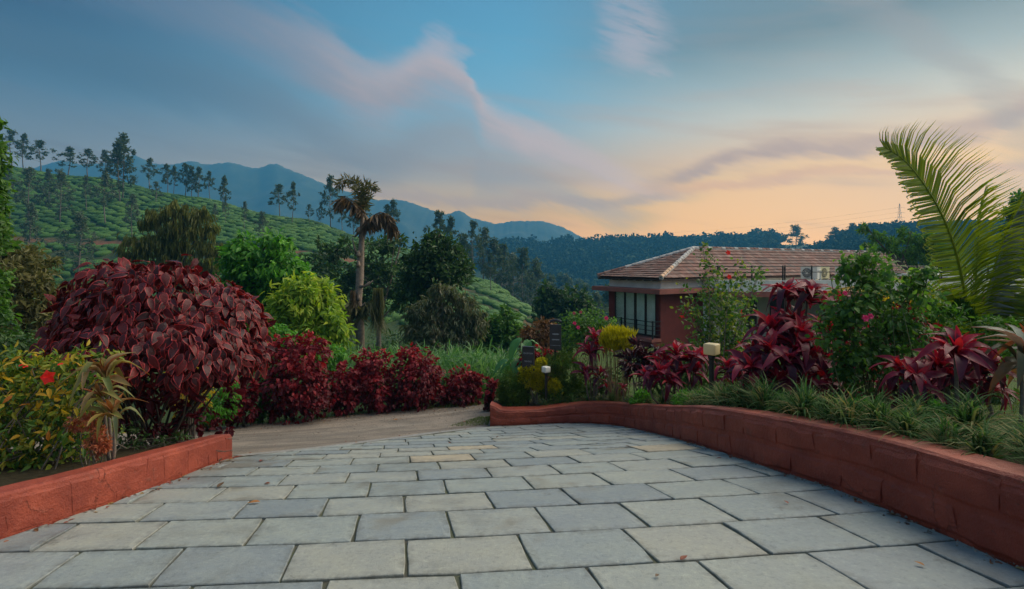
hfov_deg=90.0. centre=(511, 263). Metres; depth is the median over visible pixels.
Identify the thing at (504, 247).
valley tree
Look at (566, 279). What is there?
valley tree
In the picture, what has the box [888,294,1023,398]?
shrub mass
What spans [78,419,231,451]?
leafy weed
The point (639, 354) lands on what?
croton
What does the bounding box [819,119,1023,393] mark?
coconut palm
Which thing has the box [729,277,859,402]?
ti plant
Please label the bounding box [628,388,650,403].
groundcover shrub
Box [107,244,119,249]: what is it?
tea bush
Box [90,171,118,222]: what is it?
silver oak
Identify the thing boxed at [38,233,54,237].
tea bush
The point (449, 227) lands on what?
silver oak
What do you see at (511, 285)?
valley tree
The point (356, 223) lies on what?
silver oak
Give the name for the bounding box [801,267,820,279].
air conditioner
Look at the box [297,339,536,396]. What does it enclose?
tall grass
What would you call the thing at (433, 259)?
round tree
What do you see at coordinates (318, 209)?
silver oak
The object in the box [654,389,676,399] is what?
border grass
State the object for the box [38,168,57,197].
silver oak
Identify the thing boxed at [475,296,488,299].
tea bush
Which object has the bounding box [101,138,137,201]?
silver oak
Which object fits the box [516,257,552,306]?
valley tree
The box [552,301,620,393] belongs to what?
rose bush
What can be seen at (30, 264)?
olive bush
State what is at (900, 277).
annex building
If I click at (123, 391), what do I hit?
green shrub
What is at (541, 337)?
russet bush
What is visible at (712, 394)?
border grass
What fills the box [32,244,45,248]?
tea bush
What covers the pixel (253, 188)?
mountains
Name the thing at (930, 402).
groundcover shrub
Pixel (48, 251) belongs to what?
tea bush
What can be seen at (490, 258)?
valley tree
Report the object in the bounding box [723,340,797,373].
green shrub
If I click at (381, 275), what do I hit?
layered tree
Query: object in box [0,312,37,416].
green shrub
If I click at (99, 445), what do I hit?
dry flower plant
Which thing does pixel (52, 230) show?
tea bush
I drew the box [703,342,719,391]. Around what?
bollard lamp
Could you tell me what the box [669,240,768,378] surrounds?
hibiscus
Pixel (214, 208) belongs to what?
silver oak
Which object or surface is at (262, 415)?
shrub
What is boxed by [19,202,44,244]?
silver oak
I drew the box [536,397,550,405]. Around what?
border grass
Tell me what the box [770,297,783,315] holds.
window
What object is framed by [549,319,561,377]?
sign
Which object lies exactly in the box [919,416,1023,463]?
border grass
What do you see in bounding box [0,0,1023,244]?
sky
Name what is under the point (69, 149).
silver oak
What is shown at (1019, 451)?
border grass
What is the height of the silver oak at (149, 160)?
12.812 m
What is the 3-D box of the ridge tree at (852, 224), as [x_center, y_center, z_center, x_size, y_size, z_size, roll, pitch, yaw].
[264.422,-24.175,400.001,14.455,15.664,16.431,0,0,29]
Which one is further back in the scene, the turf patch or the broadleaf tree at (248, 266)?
the broadleaf tree at (248, 266)
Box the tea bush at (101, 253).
[93,250,111,256]
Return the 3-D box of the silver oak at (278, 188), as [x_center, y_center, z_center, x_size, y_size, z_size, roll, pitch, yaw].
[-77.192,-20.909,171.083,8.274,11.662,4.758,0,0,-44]
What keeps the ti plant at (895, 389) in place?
on the garden bed at (1013, 383)
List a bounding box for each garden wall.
[0,434,231,539]
[490,401,1023,570]
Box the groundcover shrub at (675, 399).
[670,387,705,404]
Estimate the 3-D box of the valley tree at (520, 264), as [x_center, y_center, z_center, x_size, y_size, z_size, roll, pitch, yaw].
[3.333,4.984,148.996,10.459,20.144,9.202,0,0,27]
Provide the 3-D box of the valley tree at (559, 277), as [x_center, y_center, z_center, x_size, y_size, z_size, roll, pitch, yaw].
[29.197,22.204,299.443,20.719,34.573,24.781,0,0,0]
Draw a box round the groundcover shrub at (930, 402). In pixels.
[919,397,957,426]
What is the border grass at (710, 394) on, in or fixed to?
on the garden bed at (1013, 383)
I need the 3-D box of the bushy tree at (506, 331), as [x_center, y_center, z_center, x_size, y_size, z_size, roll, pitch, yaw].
[-0.681,4.497,30.377,3.963,4.292,2.827,0,0,0]
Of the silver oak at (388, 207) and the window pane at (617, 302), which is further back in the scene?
the silver oak at (388, 207)
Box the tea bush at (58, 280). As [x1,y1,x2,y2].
[51,278,64,282]
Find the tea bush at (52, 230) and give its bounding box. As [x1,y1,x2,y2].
[44,228,57,232]
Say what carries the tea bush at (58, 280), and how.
on the ground at (392, 326)
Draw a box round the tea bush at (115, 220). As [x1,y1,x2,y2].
[109,218,122,222]
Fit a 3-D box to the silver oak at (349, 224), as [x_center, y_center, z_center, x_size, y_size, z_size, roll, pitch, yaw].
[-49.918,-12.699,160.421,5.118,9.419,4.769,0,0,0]
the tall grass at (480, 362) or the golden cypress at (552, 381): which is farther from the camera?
the tall grass at (480, 362)
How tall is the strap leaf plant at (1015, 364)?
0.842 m
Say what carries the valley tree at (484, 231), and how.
on the ground at (392, 326)
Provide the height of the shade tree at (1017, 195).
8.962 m
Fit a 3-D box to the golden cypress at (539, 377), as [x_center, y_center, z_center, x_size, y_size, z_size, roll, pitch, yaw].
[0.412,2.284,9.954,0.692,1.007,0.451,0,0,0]
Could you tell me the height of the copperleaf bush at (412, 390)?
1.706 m
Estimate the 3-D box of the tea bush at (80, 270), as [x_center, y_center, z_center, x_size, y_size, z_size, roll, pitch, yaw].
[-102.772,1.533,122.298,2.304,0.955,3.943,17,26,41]
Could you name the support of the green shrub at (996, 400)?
on the garden bed at (1013, 383)
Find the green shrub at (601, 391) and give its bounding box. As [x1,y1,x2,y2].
[581,367,635,397]
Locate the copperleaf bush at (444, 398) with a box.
[432,385,453,407]
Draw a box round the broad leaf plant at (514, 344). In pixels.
[492,338,544,391]
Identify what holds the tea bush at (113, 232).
on the ground at (392, 326)
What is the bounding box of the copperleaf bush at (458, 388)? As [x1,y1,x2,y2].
[443,363,484,407]
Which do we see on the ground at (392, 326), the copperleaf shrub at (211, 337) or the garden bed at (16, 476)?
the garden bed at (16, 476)
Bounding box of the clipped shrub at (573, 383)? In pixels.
[535,348,599,403]
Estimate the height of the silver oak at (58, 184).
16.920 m
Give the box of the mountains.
[34,155,582,249]
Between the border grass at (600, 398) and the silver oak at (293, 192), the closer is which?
the border grass at (600, 398)
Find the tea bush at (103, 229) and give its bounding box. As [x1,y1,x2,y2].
[97,227,110,230]
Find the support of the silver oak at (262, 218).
on the ground at (392, 326)
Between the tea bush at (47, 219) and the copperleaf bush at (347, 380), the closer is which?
the copperleaf bush at (347, 380)
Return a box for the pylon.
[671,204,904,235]
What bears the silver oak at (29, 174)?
on the ground at (392, 326)
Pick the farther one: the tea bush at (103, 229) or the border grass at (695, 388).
the tea bush at (103, 229)
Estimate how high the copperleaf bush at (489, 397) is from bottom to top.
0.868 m
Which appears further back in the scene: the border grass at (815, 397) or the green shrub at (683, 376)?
the green shrub at (683, 376)
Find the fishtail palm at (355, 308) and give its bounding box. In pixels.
[330,172,400,354]
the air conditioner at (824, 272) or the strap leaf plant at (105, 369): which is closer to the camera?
the strap leaf plant at (105, 369)
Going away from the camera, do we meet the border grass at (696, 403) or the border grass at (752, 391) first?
the border grass at (752, 391)
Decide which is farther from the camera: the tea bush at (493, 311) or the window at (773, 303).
the tea bush at (493, 311)
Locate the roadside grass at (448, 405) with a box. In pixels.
[0,399,483,436]
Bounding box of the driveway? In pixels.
[0,423,1023,588]
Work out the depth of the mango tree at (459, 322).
23.76 m
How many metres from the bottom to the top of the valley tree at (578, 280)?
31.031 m
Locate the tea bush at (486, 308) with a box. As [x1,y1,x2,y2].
[474,305,489,311]
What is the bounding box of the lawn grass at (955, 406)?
[628,384,1023,440]
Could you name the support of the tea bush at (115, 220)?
on the ground at (392, 326)
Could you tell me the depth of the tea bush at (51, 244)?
133.63 m
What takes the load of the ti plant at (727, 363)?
on the garden bed at (1013, 383)
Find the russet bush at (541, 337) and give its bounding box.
[517,316,556,356]
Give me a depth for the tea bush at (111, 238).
139.02 m
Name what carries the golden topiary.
on the garden bed at (1013, 383)
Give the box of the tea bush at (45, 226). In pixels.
[39,224,52,228]
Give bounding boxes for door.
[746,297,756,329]
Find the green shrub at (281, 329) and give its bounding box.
[248,323,305,413]
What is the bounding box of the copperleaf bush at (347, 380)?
[326,360,367,416]
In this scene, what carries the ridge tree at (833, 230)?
on the ground at (392, 326)
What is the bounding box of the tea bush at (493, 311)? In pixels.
[487,309,500,312]
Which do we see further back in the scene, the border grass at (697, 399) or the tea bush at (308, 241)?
the tea bush at (308, 241)
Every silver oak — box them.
[1,164,26,221]
[2,129,23,165]
[14,167,47,228]
[15,133,33,167]
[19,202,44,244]
[25,140,57,170]
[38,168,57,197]
[42,168,75,221]
[52,146,80,175]
[53,209,99,272]
[78,148,97,175]
[78,174,93,209]
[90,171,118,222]
[93,149,114,173]
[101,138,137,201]
[108,132,136,197]
[123,193,140,236]
[140,157,158,188]
[149,181,163,195]
[158,163,172,192]
[166,165,178,193]
[176,162,191,195]
[182,165,198,195]
[190,166,207,195]
[200,170,216,198]
[210,203,218,222]
[217,174,231,211]
[222,195,229,222]
[241,201,248,229]
[253,211,271,237]
[267,184,288,215]
[284,180,299,221]
[305,204,313,216]
[316,203,323,219]
[318,174,340,226]
[335,211,346,230]
[346,212,357,234]
[353,203,371,238]
[383,204,392,215]
[386,198,401,237]
[423,210,449,236]
[443,215,465,243]
[461,219,482,274]
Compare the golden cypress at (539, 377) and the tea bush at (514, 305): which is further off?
the tea bush at (514, 305)
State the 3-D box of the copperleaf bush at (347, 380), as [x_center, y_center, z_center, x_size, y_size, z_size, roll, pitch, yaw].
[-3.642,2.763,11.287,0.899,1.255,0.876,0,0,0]
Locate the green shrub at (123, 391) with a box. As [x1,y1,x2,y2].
[76,331,158,425]
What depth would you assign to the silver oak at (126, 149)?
170.14 m
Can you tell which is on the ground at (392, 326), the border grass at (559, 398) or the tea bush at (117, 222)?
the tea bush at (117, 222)
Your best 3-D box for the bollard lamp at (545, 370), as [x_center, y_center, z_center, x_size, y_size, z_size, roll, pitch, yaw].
[0.646,2.379,9.720,0.128,0.851,0.128,0,0,-34]
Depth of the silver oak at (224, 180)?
165.36 m
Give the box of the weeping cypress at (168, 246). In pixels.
[113,199,222,295]
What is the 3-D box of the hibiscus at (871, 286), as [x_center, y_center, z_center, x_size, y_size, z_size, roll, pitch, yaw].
[3.536,0.657,4.994,1.284,1.733,0.929,0,0,0]
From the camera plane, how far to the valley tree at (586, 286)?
239.32 m
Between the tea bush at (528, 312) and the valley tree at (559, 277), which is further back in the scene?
the valley tree at (559, 277)
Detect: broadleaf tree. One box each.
[201,226,316,377]
[249,268,358,363]
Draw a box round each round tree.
[387,227,478,342]
[531,278,602,345]
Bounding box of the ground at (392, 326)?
[4,184,1016,433]
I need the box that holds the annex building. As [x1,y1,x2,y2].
[872,273,1023,320]
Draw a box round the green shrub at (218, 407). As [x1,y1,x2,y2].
[193,376,242,431]
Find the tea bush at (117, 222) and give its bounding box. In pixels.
[113,221,125,224]
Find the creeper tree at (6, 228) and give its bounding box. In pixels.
[0,117,22,363]
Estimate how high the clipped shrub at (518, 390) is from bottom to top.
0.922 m
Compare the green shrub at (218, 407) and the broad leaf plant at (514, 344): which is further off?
the broad leaf plant at (514, 344)
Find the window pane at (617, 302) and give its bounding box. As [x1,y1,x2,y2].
[616,292,619,325]
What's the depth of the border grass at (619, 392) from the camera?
9.47 m
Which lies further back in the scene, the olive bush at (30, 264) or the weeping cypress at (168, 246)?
the weeping cypress at (168, 246)
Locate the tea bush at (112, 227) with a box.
[109,225,119,229]
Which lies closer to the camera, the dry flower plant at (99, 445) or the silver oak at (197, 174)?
the dry flower plant at (99, 445)
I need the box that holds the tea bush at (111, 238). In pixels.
[105,236,116,240]
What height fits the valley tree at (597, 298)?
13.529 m
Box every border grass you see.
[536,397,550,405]
[552,394,564,402]
[564,394,581,403]
[580,394,592,400]
[589,393,606,400]
[602,382,630,400]
[604,391,619,401]
[637,392,653,403]
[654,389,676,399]
[654,391,664,403]
[673,386,711,404]
[676,381,707,395]
[681,388,709,404]
[687,379,735,405]
[688,381,727,404]
[700,380,739,406]
[705,378,756,408]
[718,369,795,412]
[718,376,782,409]
[759,373,855,419]
[761,388,820,414]
[783,384,825,414]
[792,388,860,425]
[803,384,894,431]
[827,385,927,432]
[850,401,953,439]
[858,389,963,435]
[895,412,996,455]
[914,385,1023,440]
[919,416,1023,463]
[967,406,1023,464]
[969,415,1023,455]
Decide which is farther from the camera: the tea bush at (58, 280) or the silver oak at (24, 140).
the silver oak at (24, 140)
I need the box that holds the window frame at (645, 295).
[615,292,655,336]
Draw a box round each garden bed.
[0,446,164,486]
[493,346,1023,464]
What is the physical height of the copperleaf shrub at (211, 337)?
2.389 m
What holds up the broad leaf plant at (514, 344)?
on the ground at (392, 326)
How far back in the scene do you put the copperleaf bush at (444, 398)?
12.02 m
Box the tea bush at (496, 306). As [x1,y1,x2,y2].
[492,303,502,309]
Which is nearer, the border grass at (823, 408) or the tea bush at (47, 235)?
the border grass at (823, 408)
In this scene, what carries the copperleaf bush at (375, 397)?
on the ground at (392, 326)
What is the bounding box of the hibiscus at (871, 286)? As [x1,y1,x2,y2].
[804,242,957,413]
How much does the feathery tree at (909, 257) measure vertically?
6.961 m
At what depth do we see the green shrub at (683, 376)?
8.65 m
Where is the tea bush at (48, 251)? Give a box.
[38,249,51,254]
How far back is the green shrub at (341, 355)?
12.54 m
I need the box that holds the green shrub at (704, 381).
[682,367,726,391]
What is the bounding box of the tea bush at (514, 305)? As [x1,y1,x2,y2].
[507,303,519,308]
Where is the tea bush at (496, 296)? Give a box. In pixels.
[489,294,504,298]
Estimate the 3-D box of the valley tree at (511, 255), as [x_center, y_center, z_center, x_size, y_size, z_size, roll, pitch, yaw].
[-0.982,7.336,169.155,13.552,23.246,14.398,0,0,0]
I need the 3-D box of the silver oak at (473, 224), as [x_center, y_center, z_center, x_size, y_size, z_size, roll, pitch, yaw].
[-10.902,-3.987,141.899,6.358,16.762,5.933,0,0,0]
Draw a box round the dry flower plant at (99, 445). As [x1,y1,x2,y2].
[61,410,112,466]
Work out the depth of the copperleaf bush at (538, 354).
11.37 m
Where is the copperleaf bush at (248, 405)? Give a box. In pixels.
[215,378,263,427]
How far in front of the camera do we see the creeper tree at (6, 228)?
11.13 m
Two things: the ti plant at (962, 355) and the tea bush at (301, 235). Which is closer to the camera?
the ti plant at (962, 355)
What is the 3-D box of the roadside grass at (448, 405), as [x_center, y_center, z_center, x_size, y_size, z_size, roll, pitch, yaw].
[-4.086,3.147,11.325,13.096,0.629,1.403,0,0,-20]
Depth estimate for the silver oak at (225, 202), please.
153.91 m
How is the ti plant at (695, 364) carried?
on the garden bed at (1013, 383)
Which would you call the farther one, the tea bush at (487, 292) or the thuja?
the tea bush at (487, 292)
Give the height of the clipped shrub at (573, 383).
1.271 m
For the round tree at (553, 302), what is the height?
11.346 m
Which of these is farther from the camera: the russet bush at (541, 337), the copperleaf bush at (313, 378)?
the russet bush at (541, 337)
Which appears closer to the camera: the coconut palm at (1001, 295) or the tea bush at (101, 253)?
the coconut palm at (1001, 295)
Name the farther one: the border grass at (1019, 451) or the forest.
the forest
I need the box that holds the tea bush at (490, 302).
[482,299,498,305]
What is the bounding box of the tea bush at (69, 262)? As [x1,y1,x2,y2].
[61,258,73,264]
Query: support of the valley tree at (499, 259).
on the ground at (392, 326)
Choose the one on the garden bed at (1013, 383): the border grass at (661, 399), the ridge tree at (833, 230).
the border grass at (661, 399)
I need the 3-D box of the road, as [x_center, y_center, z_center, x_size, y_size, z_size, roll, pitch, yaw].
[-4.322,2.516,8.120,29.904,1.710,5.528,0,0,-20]
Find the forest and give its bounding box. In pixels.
[453,218,1022,314]
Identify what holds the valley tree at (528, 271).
on the ground at (392, 326)
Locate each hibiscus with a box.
[0,339,126,472]
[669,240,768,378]
[804,242,957,413]
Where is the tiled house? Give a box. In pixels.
[592,246,1023,347]
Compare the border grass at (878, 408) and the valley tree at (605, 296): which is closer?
the border grass at (878, 408)
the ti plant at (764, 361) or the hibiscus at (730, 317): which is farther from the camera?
the hibiscus at (730, 317)
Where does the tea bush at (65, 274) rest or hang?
on the ground at (392, 326)
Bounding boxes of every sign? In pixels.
[522,346,534,403]
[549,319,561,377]
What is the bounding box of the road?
[6,404,489,457]
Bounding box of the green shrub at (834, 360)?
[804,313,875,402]
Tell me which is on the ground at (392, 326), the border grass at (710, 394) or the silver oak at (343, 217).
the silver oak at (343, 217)
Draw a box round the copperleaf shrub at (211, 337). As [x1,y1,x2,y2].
[22,254,275,446]
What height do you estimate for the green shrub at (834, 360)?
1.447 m
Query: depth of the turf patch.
10.01 m
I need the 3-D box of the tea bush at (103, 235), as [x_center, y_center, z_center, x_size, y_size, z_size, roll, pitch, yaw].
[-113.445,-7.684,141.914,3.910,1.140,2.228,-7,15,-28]
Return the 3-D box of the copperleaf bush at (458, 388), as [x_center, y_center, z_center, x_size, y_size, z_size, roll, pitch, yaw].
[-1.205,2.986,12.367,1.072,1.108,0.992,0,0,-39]
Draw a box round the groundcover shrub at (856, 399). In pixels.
[847,395,896,420]
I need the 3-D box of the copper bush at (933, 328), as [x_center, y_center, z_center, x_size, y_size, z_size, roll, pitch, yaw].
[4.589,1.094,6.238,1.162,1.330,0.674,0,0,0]
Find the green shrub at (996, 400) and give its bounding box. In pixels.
[889,340,1019,406]
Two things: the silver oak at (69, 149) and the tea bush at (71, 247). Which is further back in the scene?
the silver oak at (69, 149)
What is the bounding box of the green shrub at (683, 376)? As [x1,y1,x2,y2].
[637,362,703,403]
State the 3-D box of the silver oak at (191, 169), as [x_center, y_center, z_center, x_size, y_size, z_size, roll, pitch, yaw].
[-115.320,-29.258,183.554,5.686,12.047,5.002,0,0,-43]
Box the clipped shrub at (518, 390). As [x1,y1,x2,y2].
[494,368,531,406]
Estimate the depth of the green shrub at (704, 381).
7.55 m
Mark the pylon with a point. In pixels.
(899, 208)
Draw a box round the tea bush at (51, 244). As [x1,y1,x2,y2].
[46,242,59,246]
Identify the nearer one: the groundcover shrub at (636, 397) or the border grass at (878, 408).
the border grass at (878, 408)
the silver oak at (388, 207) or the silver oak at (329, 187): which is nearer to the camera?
the silver oak at (388, 207)
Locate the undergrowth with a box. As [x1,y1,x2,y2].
[1,306,581,384]
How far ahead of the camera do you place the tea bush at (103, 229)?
145.90 m
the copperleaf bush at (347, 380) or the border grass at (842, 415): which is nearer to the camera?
the border grass at (842, 415)
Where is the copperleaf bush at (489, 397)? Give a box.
[483,376,498,411]
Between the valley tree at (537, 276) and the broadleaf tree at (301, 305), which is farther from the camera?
the valley tree at (537, 276)
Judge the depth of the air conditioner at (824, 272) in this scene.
27.30 m
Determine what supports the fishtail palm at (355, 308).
on the ground at (392, 326)
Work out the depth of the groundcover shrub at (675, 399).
6.76 m
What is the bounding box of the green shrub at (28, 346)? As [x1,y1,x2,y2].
[0,328,46,432]
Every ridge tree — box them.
[753,233,776,247]
[779,224,809,248]
[825,227,840,238]
[841,222,855,232]
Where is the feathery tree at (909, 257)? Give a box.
[855,222,968,273]
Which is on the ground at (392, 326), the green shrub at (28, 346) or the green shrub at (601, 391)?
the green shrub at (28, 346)
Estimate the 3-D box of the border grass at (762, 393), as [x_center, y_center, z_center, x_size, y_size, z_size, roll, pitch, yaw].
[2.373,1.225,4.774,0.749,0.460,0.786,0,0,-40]
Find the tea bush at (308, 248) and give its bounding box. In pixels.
[302,246,315,249]
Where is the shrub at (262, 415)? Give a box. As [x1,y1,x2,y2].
[248,364,280,423]
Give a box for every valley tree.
[452,234,473,268]
[464,227,499,278]
[478,237,507,282]
[482,254,497,289]
[484,243,514,288]
[493,251,527,302]
[499,272,533,305]
[502,247,541,301]
[514,268,538,305]
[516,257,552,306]
[535,273,556,295]
[555,272,578,290]
[561,273,580,294]
[573,277,591,294]
[577,281,608,315]
[591,291,608,323]
[593,283,609,317]
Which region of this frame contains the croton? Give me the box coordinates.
[613,334,670,399]
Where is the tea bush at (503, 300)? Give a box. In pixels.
[498,298,511,302]
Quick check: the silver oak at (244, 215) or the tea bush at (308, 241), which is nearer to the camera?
the tea bush at (308, 241)
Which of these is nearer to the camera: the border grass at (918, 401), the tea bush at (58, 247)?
the border grass at (918, 401)
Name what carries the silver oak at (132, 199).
on the ground at (392, 326)
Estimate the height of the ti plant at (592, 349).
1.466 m
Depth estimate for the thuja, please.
7.52 m
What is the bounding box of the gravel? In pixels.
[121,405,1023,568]
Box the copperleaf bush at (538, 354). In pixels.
[517,344,563,394]
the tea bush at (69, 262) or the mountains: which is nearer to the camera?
the tea bush at (69, 262)
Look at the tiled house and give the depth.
25.85 m
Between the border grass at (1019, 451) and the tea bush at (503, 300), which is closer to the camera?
the border grass at (1019, 451)
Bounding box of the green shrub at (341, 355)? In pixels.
[315,343,346,401]
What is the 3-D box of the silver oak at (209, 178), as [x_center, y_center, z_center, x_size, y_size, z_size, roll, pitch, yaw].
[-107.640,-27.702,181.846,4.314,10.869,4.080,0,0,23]
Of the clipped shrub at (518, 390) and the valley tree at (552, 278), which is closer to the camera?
the clipped shrub at (518, 390)
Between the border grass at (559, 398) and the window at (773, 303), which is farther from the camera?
the window at (773, 303)
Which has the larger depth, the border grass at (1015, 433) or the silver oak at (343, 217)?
the silver oak at (343, 217)
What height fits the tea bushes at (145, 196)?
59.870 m
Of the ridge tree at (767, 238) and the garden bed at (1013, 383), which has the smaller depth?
the garden bed at (1013, 383)
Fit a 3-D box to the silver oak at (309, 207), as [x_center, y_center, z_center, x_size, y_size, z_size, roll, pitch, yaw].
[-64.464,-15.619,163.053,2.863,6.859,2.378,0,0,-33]
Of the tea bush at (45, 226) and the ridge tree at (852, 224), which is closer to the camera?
the tea bush at (45, 226)
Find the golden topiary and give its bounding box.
[598,322,637,401]
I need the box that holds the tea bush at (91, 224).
[87,223,96,226]
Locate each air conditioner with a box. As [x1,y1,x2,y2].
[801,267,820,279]
[819,267,828,279]
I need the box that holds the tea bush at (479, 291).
[476,289,484,293]
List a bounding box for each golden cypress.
[517,355,547,403]
[544,377,563,403]
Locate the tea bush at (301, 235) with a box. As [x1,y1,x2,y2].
[298,233,307,237]
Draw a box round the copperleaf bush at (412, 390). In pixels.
[385,342,445,411]
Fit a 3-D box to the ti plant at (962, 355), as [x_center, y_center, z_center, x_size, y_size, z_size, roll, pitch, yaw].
[3.630,0.922,4.315,1.231,0.859,0.855,0,0,-31]
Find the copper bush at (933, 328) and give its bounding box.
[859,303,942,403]
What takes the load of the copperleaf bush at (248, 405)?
on the ground at (392, 326)
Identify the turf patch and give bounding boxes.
[451,415,489,425]
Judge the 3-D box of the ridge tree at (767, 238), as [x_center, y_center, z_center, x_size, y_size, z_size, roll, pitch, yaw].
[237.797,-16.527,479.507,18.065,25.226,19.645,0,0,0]
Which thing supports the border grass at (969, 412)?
on the garden bed at (1013, 383)
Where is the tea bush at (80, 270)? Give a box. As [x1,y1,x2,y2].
[72,267,89,273]
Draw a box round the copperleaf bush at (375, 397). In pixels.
[347,346,407,414]
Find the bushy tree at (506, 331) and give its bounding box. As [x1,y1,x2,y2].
[473,303,525,358]
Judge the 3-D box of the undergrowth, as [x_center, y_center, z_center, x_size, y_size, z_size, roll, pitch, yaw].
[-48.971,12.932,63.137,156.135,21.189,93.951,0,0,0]
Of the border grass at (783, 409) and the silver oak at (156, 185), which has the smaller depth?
the border grass at (783, 409)
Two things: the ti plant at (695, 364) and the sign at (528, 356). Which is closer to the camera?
the ti plant at (695, 364)
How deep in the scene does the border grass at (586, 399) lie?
9.57 m
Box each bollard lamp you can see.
[542,366,549,399]
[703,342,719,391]
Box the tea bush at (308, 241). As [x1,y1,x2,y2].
[304,239,313,243]
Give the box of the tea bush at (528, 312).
[518,308,531,315]
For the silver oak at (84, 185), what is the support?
on the ground at (392, 326)
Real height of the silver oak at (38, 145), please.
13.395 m
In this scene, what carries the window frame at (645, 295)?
in the tiled house
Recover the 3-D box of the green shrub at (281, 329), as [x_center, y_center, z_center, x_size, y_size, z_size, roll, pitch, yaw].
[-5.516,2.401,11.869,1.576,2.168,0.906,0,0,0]
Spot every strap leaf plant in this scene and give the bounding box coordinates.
[60,352,148,460]
[970,323,1023,426]
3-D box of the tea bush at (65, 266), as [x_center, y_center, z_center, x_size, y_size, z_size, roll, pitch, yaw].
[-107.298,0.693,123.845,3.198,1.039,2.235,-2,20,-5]
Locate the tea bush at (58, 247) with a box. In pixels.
[52,244,65,249]
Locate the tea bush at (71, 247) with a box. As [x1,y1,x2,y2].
[66,245,82,250]
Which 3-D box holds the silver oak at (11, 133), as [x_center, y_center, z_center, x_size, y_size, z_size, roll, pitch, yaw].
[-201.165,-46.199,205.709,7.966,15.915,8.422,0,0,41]
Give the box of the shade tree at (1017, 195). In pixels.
[995,188,1023,274]
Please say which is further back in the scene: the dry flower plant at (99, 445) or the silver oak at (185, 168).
the silver oak at (185, 168)
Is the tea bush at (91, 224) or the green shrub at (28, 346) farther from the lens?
the tea bush at (91, 224)
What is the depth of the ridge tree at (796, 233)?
438.88 m
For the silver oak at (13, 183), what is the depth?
150.57 m
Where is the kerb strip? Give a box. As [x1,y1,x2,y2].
[238,426,483,455]
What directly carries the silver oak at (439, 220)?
on the ground at (392, 326)
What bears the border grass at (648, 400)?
on the garden bed at (1013, 383)
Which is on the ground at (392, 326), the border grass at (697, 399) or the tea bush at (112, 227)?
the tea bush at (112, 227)
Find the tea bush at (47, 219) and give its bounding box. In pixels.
[43,218,54,221]
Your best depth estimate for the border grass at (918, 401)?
3.67 m
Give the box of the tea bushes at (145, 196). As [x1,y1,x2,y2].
[5,166,536,349]
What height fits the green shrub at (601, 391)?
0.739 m
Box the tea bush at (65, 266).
[61,264,72,269]
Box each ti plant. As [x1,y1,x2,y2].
[570,326,616,400]
[616,383,628,401]
[629,339,716,404]
[707,350,750,388]
[725,313,844,396]
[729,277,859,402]
[812,289,897,399]
[866,356,943,408]
[868,325,1019,419]
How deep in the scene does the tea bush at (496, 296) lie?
122.61 m
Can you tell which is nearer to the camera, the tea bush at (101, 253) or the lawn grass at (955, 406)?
the lawn grass at (955, 406)
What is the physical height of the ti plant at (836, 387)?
1.419 m
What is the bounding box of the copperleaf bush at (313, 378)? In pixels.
[247,329,343,424]
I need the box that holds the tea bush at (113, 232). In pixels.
[103,231,117,234]
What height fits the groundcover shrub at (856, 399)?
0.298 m
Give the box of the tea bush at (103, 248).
[94,247,107,251]
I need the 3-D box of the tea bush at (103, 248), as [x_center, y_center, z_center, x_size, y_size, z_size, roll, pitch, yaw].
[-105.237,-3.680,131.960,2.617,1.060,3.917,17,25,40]
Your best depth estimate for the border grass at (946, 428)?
3.05 m
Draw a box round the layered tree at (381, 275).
[295,232,417,354]
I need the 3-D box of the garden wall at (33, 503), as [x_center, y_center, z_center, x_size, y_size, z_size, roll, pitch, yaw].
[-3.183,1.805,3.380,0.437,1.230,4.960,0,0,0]
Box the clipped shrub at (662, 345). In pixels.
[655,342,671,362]
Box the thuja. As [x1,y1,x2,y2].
[947,296,979,334]
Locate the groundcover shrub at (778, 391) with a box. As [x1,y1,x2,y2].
[772,388,791,410]
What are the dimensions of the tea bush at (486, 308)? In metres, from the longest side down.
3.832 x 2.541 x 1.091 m
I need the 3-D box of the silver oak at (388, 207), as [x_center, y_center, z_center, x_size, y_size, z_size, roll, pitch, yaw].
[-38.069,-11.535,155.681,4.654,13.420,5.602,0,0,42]
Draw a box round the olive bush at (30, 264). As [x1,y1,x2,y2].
[0,231,66,389]
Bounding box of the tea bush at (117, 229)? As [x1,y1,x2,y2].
[114,227,126,231]
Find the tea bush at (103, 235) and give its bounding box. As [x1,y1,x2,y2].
[96,233,110,238]
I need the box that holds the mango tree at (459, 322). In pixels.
[398,281,490,353]
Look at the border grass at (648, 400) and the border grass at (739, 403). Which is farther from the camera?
the border grass at (648, 400)
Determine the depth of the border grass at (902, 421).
3.31 m
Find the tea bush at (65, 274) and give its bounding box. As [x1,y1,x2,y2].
[56,271,70,277]
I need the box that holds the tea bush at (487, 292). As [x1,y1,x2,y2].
[482,290,494,294]
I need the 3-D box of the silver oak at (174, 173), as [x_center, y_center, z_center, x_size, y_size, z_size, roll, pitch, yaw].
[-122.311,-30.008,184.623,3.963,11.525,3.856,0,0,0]
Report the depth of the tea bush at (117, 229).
146.09 m
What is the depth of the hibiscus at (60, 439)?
4.28 m
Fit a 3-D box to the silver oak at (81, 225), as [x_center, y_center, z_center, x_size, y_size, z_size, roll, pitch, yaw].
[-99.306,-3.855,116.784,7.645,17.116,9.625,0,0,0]

